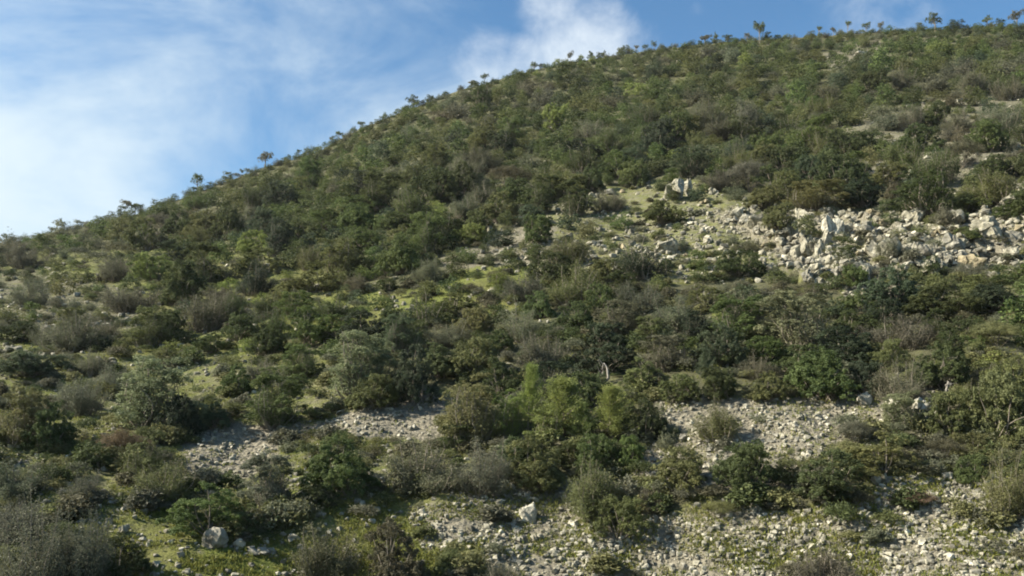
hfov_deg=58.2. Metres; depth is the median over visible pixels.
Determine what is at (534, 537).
rock
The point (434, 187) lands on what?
leafy bush
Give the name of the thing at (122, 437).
shrub
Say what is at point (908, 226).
boulder
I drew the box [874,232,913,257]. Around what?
twiggy bush
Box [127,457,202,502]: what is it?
twiggy bush
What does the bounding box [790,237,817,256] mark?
boulder
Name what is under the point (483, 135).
leafy bush
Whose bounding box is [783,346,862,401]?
leafy bush
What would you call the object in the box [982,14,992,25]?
ridge tree
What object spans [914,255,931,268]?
boulder
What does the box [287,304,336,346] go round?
leafy bush
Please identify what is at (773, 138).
leafy bush
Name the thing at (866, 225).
boulder
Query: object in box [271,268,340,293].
leafy bush
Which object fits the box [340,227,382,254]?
leafy bush
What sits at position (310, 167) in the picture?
feathery bush
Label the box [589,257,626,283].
leafy bush
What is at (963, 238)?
boulder
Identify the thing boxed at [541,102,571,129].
leafy bush
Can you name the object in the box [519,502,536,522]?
boulder
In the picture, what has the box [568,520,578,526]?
rock
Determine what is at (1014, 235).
boulder
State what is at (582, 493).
twiggy bush
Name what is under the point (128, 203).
ridge tree
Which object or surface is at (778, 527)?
rock
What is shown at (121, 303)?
twiggy bush
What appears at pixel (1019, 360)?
leafy bush
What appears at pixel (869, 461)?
leafy bush
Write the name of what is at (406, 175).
leafy bush
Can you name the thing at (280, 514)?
ground cover
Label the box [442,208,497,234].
leafy bush
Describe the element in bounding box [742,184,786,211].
leafy bush
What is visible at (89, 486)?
twiggy bush
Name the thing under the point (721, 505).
shrub
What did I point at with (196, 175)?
ridge tree
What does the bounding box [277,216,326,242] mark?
leafy bush
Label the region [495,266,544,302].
twiggy bush
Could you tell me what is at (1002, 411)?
leafy bush
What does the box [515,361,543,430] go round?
leafy bush
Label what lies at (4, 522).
twiggy bush
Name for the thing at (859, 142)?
leafy bush
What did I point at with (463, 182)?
leafy bush
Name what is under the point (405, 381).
leafy bush
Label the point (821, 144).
twiggy bush
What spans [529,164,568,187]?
twiggy bush
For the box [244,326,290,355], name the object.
leafy bush
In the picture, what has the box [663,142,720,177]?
feathery bush
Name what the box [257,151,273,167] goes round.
ridge tree
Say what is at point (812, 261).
rock
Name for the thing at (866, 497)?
shrub
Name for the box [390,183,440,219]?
twiggy bush
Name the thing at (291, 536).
rock
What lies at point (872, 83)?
leafy bush
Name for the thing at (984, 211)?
boulder
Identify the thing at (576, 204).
feathery bush
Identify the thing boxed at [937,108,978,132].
twiggy bush
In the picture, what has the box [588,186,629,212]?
twiggy bush
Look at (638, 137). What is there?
twiggy bush
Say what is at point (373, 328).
leafy bush
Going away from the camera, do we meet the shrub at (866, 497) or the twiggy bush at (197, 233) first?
the shrub at (866, 497)
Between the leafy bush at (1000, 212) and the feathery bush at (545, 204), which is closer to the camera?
the leafy bush at (1000, 212)
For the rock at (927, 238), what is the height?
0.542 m
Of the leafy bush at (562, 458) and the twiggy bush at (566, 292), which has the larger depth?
the twiggy bush at (566, 292)
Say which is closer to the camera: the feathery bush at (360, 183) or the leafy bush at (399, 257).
the leafy bush at (399, 257)
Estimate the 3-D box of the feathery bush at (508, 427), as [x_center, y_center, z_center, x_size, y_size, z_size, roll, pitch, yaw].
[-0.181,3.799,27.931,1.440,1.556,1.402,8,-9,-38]
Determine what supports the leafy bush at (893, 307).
on the terrain at (152, 529)
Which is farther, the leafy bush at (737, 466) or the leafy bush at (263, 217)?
the leafy bush at (263, 217)
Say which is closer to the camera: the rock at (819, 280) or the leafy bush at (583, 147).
the rock at (819, 280)
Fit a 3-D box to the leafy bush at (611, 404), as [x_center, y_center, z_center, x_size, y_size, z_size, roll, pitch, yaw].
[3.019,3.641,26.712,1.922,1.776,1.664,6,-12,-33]
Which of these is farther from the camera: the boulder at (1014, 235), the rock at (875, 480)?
the boulder at (1014, 235)
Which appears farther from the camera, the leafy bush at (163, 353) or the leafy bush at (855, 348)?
the leafy bush at (163, 353)
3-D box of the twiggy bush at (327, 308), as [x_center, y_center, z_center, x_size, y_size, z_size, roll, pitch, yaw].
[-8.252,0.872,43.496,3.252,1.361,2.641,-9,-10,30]
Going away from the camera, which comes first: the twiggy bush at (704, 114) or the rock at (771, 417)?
the rock at (771, 417)
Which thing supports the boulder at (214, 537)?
on the terrain at (152, 529)
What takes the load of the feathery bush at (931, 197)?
on the terrain at (152, 529)
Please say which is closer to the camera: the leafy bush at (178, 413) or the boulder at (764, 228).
the leafy bush at (178, 413)
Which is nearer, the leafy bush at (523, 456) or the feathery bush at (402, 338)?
the leafy bush at (523, 456)
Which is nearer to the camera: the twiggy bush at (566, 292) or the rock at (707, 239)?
the twiggy bush at (566, 292)
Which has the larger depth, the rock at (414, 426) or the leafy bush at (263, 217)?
the leafy bush at (263, 217)
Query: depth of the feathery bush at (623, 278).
42.52 m
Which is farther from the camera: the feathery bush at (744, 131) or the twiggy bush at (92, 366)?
the feathery bush at (744, 131)
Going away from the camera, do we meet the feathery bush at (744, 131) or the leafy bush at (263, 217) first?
the leafy bush at (263, 217)
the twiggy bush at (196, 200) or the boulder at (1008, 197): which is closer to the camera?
the boulder at (1008, 197)
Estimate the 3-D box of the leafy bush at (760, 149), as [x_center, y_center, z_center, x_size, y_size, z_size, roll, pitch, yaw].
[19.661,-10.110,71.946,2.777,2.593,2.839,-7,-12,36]
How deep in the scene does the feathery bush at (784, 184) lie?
59.90 m
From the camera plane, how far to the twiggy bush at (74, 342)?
41.60 m
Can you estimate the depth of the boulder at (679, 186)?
63.94 m
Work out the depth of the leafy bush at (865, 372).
28.10 m
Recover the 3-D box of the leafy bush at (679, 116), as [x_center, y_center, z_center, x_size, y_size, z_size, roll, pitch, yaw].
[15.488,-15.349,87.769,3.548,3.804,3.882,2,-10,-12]
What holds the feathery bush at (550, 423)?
on the terrain at (152, 529)
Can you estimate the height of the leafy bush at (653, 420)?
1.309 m
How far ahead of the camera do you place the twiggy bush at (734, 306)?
38.17 m
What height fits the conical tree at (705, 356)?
1.254 m
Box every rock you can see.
[118,524,129,532]
[150,571,159,575]
[233,538,245,548]
[264,547,275,554]
[288,533,299,541]
[407,424,417,430]
[530,497,538,501]
[531,534,537,540]
[552,564,562,570]
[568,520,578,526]
[604,188,613,194]
[679,434,686,441]
[683,178,692,195]
[699,199,709,203]
[703,235,712,243]
[708,187,719,194]
[729,206,743,216]
[729,519,737,524]
[738,214,749,224]
[747,214,763,228]
[750,503,761,511]
[752,226,759,234]
[766,415,775,419]
[775,524,783,530]
[796,413,803,419]
[804,257,814,263]
[810,259,821,263]
[813,277,824,283]
[814,414,824,420]
[839,263,845,271]
[844,223,852,231]
[851,285,865,291]
[854,50,866,55]
[856,391,872,405]
[870,476,880,485]
[878,219,887,226]
[881,473,886,483]
[920,235,932,242]
[926,241,938,254]
[931,228,941,236]
[942,472,952,479]
[1014,224,1023,231]
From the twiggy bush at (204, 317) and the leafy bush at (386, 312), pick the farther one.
the twiggy bush at (204, 317)
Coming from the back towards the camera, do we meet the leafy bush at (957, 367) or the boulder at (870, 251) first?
the boulder at (870, 251)
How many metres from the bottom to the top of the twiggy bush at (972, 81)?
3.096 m
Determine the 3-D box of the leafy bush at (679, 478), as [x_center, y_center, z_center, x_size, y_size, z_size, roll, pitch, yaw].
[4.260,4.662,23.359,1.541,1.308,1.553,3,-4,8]
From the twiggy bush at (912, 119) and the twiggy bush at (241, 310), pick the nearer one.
the twiggy bush at (241, 310)
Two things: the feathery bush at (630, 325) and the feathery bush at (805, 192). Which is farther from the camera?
the feathery bush at (805, 192)
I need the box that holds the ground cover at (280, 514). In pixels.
[0,28,1023,575]
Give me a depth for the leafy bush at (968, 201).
52.76 m
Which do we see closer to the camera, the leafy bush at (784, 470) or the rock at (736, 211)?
the leafy bush at (784, 470)
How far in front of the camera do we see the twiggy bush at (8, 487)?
22.67 m
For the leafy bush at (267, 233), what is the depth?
71.42 m
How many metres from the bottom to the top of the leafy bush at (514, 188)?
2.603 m
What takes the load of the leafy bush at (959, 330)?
on the terrain at (152, 529)
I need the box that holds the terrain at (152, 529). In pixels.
[0,27,1023,575]
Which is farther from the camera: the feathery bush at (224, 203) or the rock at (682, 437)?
the feathery bush at (224, 203)
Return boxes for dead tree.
[597,359,609,381]
[943,381,954,396]
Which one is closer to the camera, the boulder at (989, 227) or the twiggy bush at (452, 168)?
the boulder at (989, 227)
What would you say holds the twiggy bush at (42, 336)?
on the terrain at (152, 529)
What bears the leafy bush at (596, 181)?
on the terrain at (152, 529)
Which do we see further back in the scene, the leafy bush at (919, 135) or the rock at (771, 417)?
the leafy bush at (919, 135)
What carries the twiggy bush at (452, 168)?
on the terrain at (152, 529)
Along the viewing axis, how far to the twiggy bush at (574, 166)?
76.80 m
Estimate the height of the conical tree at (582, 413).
1.327 m
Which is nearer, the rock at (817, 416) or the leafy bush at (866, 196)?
the rock at (817, 416)
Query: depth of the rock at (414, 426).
28.55 m
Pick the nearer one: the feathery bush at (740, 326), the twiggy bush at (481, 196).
the feathery bush at (740, 326)
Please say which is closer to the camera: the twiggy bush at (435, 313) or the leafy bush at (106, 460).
the leafy bush at (106, 460)
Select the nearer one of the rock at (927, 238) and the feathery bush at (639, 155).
the rock at (927, 238)
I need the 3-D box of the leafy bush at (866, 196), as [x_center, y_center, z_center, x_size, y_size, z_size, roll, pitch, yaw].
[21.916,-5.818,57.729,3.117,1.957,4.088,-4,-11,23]
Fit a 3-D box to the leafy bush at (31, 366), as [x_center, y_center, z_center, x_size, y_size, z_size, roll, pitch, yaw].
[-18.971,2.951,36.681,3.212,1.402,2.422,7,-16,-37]
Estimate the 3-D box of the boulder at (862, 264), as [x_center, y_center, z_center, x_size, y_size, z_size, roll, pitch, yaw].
[15.750,-0.577,41.658,1.046,1.408,0.713,-3,-10,17]
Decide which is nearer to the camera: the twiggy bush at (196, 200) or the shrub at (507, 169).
the shrub at (507, 169)
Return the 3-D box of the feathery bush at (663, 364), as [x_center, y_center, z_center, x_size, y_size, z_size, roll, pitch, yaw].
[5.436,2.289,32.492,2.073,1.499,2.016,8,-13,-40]
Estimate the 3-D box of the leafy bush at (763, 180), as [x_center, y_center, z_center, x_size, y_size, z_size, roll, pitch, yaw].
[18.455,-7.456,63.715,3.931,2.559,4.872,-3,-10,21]
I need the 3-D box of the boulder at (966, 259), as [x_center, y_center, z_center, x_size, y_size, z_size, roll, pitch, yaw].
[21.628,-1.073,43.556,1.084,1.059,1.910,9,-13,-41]
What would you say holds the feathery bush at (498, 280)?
on the terrain at (152, 529)
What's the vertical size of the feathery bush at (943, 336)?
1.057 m
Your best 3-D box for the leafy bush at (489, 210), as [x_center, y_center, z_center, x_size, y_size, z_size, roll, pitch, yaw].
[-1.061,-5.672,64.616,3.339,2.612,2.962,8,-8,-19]
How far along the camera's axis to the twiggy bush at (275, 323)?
41.44 m
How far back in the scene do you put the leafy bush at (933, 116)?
82.40 m
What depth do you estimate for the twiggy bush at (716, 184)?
65.28 m
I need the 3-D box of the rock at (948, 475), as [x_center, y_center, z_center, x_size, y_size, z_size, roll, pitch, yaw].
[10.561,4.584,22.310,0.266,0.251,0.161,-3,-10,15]
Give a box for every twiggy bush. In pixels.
[0,458,57,502]
[0,483,75,575]
[0,490,48,559]
[1,241,54,268]
[9,277,51,306]
[25,317,67,346]
[36,307,119,353]
[49,507,117,575]
[51,374,114,417]
[53,468,116,504]
[66,346,117,377]
[85,360,139,395]
[93,315,127,340]
[95,254,133,281]
[96,283,165,312]
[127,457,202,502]
[170,287,240,332]
[176,224,216,245]
[179,184,213,208]
[200,285,247,304]
[219,288,251,318]
[233,258,277,295]
[239,182,269,208]
[244,354,283,380]
[247,306,292,336]
[251,293,279,316]
[284,521,367,575]
[296,243,322,270]
[310,293,361,321]
[343,273,368,294]
[377,429,474,494]
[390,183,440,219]
[399,284,448,329]
[409,257,450,282]
[422,318,476,346]
[438,435,515,497]
[445,152,488,179]
[445,192,494,218]
[459,141,503,172]
[465,178,499,204]
[474,556,522,575]
[494,295,545,342]
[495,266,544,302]
[510,329,574,366]
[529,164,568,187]
[540,234,593,265]
[543,256,607,305]
[560,450,622,521]
[563,145,609,172]
[572,117,604,139]
[585,123,626,151]
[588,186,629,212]
[612,234,674,279]
[613,279,666,312]
[618,122,650,146]
[623,103,664,126]
[637,483,662,515]
[647,296,714,332]
[683,396,744,442]
[684,93,733,126]
[693,164,749,191]
[703,116,736,139]
[716,135,753,162]
[716,139,759,175]
[719,290,765,323]
[734,102,760,131]
[741,352,781,380]
[767,114,805,134]
[786,541,862,575]
[792,283,822,308]
[800,91,841,115]
[807,128,843,153]
[850,312,938,349]
[860,357,933,402]
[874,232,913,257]
[881,137,928,169]
[886,64,921,91]
[890,104,925,130]
[901,145,967,186]
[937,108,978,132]
[943,258,993,281]
[944,377,980,409]
[954,67,992,94]
[955,166,1021,205]
[962,359,1014,383]
[973,101,1023,132]
[975,445,1023,518]
[988,72,1023,100]
[1003,119,1023,143]
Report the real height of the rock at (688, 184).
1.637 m
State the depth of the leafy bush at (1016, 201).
49.22 m
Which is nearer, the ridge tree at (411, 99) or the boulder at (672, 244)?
the boulder at (672, 244)
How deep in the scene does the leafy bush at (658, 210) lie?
58.17 m
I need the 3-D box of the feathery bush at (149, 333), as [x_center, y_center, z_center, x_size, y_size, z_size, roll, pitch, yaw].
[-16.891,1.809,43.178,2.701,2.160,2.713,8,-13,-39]
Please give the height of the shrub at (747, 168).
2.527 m
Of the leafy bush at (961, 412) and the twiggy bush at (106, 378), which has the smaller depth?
the leafy bush at (961, 412)
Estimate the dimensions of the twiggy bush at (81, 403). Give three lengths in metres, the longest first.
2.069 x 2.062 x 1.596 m
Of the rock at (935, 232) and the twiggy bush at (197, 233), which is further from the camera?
the twiggy bush at (197, 233)
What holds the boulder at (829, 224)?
on the terrain at (152, 529)
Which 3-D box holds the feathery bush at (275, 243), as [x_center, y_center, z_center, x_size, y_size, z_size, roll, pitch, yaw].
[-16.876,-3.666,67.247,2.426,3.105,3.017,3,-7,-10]
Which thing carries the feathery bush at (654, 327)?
on the terrain at (152, 529)
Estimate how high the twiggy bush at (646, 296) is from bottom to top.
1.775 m
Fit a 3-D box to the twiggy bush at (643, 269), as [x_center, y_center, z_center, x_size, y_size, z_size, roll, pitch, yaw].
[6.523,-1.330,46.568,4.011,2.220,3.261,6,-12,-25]
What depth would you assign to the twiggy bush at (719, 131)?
84.72 m
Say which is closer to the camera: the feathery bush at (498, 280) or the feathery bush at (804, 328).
the feathery bush at (804, 328)
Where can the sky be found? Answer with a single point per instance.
(103, 103)
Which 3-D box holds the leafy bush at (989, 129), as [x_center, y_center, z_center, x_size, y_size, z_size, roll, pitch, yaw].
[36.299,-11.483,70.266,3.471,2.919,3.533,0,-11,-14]
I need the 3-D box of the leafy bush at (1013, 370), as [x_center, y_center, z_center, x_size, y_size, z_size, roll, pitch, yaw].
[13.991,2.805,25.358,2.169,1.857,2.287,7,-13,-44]
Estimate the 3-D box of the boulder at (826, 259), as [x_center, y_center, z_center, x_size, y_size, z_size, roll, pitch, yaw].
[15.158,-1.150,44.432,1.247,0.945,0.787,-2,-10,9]
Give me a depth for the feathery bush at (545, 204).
64.05 m
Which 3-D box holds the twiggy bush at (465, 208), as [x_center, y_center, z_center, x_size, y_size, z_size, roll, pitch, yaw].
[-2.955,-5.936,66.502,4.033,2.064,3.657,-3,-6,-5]
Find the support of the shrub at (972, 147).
on the terrain at (152, 529)
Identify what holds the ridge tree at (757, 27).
on the terrain at (152, 529)
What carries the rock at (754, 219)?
on the terrain at (152, 529)
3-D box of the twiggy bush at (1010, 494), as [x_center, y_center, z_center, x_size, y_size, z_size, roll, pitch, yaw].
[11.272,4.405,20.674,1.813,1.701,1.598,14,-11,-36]
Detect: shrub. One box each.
[95,427,152,457]
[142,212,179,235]
[486,164,535,185]
[701,500,742,516]
[722,157,773,191]
[831,418,878,442]
[841,490,875,507]
[887,490,939,506]
[916,435,968,458]
[931,136,987,168]
[955,317,1023,346]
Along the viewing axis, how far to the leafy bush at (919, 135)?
73.25 m
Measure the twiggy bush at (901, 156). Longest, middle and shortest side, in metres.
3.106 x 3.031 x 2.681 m
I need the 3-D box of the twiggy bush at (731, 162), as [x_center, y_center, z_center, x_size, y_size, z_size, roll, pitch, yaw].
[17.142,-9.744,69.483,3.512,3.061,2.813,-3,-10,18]
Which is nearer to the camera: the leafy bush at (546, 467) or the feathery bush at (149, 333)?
the leafy bush at (546, 467)
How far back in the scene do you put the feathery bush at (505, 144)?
88.52 m
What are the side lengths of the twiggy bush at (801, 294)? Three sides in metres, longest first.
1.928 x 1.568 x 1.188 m
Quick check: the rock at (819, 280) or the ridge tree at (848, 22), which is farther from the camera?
the ridge tree at (848, 22)
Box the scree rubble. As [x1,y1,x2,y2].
[0,36,1023,575]
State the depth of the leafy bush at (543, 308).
40.39 m
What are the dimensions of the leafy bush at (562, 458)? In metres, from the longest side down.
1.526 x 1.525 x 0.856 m
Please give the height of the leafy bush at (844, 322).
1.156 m
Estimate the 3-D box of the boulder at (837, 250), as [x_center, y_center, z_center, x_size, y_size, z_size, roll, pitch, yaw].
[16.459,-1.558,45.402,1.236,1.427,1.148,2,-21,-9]
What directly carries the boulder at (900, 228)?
on the terrain at (152, 529)
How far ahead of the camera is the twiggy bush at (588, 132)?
92.06 m
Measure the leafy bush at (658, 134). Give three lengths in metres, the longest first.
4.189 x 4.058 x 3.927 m
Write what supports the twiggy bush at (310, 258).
on the terrain at (152, 529)
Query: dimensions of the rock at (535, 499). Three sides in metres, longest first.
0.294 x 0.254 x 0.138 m
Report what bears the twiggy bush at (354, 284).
on the terrain at (152, 529)
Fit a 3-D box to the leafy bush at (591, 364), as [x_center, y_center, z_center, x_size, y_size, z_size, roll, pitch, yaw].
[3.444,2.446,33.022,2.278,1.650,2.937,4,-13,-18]
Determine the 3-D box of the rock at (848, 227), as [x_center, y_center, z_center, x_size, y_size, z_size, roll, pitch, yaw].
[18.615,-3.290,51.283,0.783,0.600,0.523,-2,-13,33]
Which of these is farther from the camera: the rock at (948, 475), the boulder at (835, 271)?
the boulder at (835, 271)
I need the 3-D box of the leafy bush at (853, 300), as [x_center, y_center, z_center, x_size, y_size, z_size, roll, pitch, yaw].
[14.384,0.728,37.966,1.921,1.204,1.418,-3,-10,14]
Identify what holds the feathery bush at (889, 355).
on the terrain at (152, 529)
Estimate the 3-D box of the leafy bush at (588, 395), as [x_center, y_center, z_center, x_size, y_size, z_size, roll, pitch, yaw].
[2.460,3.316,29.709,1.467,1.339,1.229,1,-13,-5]
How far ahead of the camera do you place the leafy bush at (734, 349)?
31.84 m
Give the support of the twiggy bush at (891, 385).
on the terrain at (152, 529)
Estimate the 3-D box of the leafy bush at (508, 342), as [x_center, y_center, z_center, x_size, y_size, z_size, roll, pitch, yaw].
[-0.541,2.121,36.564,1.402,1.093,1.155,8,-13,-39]
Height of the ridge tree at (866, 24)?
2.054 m
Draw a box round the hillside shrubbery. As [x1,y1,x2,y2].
[0,18,1023,476]
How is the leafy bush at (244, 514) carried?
on the terrain at (152, 529)
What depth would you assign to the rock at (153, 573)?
19.57 m
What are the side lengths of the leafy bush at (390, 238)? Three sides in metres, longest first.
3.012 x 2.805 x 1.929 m
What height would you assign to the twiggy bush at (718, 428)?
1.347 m
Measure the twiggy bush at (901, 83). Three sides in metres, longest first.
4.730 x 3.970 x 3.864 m
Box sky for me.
[0,0,1023,242]
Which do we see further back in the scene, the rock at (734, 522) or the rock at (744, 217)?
the rock at (744, 217)
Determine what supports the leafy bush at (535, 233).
on the terrain at (152, 529)
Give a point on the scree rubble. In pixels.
(928, 560)
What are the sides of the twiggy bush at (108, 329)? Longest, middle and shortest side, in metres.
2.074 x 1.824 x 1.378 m
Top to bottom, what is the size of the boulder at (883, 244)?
1.274 m
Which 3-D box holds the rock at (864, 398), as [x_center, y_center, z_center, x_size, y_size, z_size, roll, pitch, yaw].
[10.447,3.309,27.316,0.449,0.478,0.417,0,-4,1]
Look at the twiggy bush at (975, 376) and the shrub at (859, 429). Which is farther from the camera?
the twiggy bush at (975, 376)
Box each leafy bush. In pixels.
[0,320,44,343]
[0,347,78,377]
[18,399,80,449]
[77,441,115,469]
[99,532,154,575]
[120,215,168,251]
[126,250,172,280]
[143,346,182,368]
[150,392,209,435]
[154,480,253,537]
[157,258,209,305]
[158,309,187,334]
[160,209,193,235]
[183,209,219,235]
[193,331,230,353]
[193,401,230,429]
[204,205,246,241]
[215,362,254,393]
[219,311,258,342]
[224,502,264,532]
[235,229,267,252]
[236,245,286,275]
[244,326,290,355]
[249,207,279,233]
[256,222,301,242]
[261,179,300,207]
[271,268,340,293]
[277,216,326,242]
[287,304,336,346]
[290,483,339,509]
[298,432,382,496]
[311,313,359,341]
[332,200,354,221]
[335,191,388,216]
[337,202,380,236]
[337,309,389,347]
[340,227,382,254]
[344,373,400,409]
[363,517,431,575]
[372,273,400,291]
[373,231,433,276]
[374,209,425,233]
[375,305,407,328]
[379,223,414,249]
[387,342,442,404]
[392,163,430,192]
[408,165,461,205]
[415,341,468,378]
[433,546,471,575]
[434,292,478,313]
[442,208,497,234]
[444,160,483,195]
[445,335,500,377]
[449,222,488,246]
[450,306,496,337]
[466,126,493,148]
[470,190,521,222]
[480,356,522,397]
[486,329,513,352]
[496,176,533,204]
[496,435,538,467]
[504,434,566,491]
[514,203,545,226]
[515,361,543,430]
[519,290,557,318]
[523,212,552,243]
[525,249,579,282]
[525,373,600,435]
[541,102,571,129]
[544,440,594,468]
[550,171,589,198]
[553,300,599,331]
[559,138,604,159]
[572,370,606,407]
[572,433,623,476]
[574,334,639,375]
[578,163,605,192]
[579,282,616,314]
[580,383,639,438]
[582,493,656,539]
[584,321,625,347]
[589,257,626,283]
[603,149,639,179]
[616,158,648,186]
[616,397,669,439]
[616,434,645,464]
[618,356,670,390]
[640,115,677,155]
[642,199,686,224]
[649,445,707,494]
[658,106,694,141]
[658,374,702,403]
[683,284,729,308]
[686,321,749,367]
[695,365,736,400]
[707,439,778,490]
[713,248,767,276]
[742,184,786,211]
[742,335,788,363]
[746,128,786,157]
[747,141,776,165]
[750,164,803,193]
[750,370,789,401]
[760,201,795,230]
[761,142,799,171]
[766,343,820,374]
[767,450,808,484]
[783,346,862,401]
[789,447,864,502]
[792,154,821,180]
[809,148,868,190]
[814,325,879,364]
[817,128,877,159]
[817,144,844,167]
[833,310,871,335]
[834,430,917,476]
[837,177,886,207]
[837,290,885,312]
[840,264,868,286]
[848,356,885,394]
[852,262,925,308]
[856,68,892,94]
[857,298,909,324]
[865,160,918,188]
[889,122,946,152]
[901,285,989,320]
[911,340,974,389]
[919,100,956,126]
[925,388,994,440]
[936,315,977,339]
[947,430,997,456]
[949,191,993,212]
[952,226,982,240]
[953,454,988,484]
[956,367,1023,443]
[962,118,1011,152]
[963,282,1023,312]
[972,358,1023,408]
[973,153,1015,178]
[988,204,1023,220]
[1001,354,1023,371]
[1004,183,1023,217]
[1009,149,1023,175]
[1015,98,1023,124]
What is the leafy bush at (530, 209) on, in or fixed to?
on the terrain at (152, 529)
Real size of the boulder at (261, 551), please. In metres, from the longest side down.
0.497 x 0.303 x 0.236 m
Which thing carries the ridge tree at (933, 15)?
on the terrain at (152, 529)
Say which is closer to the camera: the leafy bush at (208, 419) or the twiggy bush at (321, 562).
the twiggy bush at (321, 562)
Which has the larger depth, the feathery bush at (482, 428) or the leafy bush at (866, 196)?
the leafy bush at (866, 196)
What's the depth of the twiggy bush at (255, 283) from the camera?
54.20 m
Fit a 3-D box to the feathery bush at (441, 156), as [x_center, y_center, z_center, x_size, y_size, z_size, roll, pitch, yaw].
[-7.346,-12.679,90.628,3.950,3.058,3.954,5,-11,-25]
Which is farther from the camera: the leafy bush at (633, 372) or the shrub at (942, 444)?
the leafy bush at (633, 372)
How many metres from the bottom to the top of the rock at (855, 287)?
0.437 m
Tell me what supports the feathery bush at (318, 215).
on the terrain at (152, 529)
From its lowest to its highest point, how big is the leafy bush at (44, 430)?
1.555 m
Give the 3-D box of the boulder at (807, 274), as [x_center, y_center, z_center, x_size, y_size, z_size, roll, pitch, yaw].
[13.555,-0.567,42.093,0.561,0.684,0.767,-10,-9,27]
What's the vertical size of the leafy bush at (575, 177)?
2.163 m
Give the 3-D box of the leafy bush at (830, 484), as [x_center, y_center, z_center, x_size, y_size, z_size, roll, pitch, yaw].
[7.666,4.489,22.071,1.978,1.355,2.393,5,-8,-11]
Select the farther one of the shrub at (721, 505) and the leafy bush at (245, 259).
the leafy bush at (245, 259)
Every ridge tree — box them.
[119,199,131,207]
[130,203,144,213]
[190,173,204,190]
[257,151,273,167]
[405,94,417,104]
[480,73,488,81]
[529,61,538,70]
[567,50,573,59]
[700,34,712,40]
[753,20,765,41]
[845,20,851,31]
[861,22,870,28]
[924,12,941,27]
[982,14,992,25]
[1007,8,1023,25]
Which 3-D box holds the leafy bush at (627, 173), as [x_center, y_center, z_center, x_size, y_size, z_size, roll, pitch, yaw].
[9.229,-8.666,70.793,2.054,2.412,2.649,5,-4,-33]
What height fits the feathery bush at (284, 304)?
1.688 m
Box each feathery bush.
[0,383,49,447]
[50,306,91,331]
[107,354,209,429]
[118,426,171,482]
[120,305,178,347]
[154,239,191,267]
[176,241,221,286]
[210,200,242,223]
[232,449,294,508]
[240,366,316,429]
[264,216,297,256]
[271,288,314,319]
[272,342,326,376]
[290,155,329,188]
[304,237,364,278]
[307,208,337,231]
[326,329,397,398]
[351,167,375,194]
[358,167,405,210]
[380,310,429,353]
[405,208,454,258]
[417,211,461,240]
[420,143,452,169]
[433,372,514,442]
[433,423,473,451]
[464,80,492,111]
[481,129,514,156]
[485,388,529,437]
[486,273,510,290]
[497,115,529,148]
[522,408,566,441]
[529,182,555,214]
[530,172,563,201]
[534,359,573,396]
[554,179,596,215]
[597,299,650,339]
[598,269,641,297]
[621,140,652,168]
[629,315,669,339]
[633,331,691,372]
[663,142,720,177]
[679,308,713,342]
[707,293,778,341]
[724,115,761,141]
[744,289,840,349]
[769,169,799,202]
[781,177,852,211]
[790,113,837,147]
[839,150,873,175]
[867,338,914,372]
[876,389,933,430]
[887,167,959,216]
[921,308,949,333]
[934,329,965,356]
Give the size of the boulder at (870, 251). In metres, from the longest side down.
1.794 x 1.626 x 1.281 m
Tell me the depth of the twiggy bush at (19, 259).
76.32 m
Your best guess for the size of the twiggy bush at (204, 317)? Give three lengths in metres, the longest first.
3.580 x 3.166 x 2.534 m
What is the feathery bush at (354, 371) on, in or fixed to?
on the terrain at (152, 529)
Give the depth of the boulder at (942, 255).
43.34 m
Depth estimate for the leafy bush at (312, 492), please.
22.80 m
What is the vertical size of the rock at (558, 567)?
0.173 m
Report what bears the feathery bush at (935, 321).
on the terrain at (152, 529)
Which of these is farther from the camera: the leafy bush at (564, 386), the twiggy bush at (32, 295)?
the twiggy bush at (32, 295)
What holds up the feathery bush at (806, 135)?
on the terrain at (152, 529)
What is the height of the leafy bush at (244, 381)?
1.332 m
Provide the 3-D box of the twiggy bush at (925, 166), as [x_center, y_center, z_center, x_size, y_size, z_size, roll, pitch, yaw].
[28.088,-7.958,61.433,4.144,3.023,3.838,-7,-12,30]
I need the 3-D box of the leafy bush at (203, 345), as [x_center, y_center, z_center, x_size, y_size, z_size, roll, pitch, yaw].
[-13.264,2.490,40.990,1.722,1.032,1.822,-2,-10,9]
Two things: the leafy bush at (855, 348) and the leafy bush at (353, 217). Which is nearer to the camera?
the leafy bush at (855, 348)
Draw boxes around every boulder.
[202,527,228,548]
[247,547,269,555]
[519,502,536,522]
[654,238,678,253]
[662,178,684,199]
[757,221,772,231]
[782,220,798,237]
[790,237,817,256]
[794,208,815,216]
[801,268,814,281]
[814,229,834,258]
[815,254,837,265]
[821,215,844,233]
[826,266,841,277]
[835,245,856,257]
[851,261,871,284]
[861,220,877,233]
[865,233,876,242]
[866,209,880,216]
[866,238,886,256]
[880,236,902,257]
[888,225,906,233]
[901,207,926,221]
[902,242,930,255]
[903,223,912,230]
[912,397,930,410]
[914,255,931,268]
[938,232,965,250]
[939,252,954,260]
[946,209,965,222]
[956,232,970,247]
[956,254,985,268]
[969,216,1002,238]
[981,208,991,216]
[999,194,1018,207]
[1002,230,1023,242]
[1002,246,1018,259]
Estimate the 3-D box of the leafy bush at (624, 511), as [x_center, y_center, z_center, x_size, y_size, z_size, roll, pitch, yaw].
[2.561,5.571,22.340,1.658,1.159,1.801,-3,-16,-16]
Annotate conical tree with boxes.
[563,400,601,437]
[694,347,716,377]
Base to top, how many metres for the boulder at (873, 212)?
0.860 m
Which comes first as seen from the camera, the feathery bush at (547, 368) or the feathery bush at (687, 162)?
the feathery bush at (547, 368)

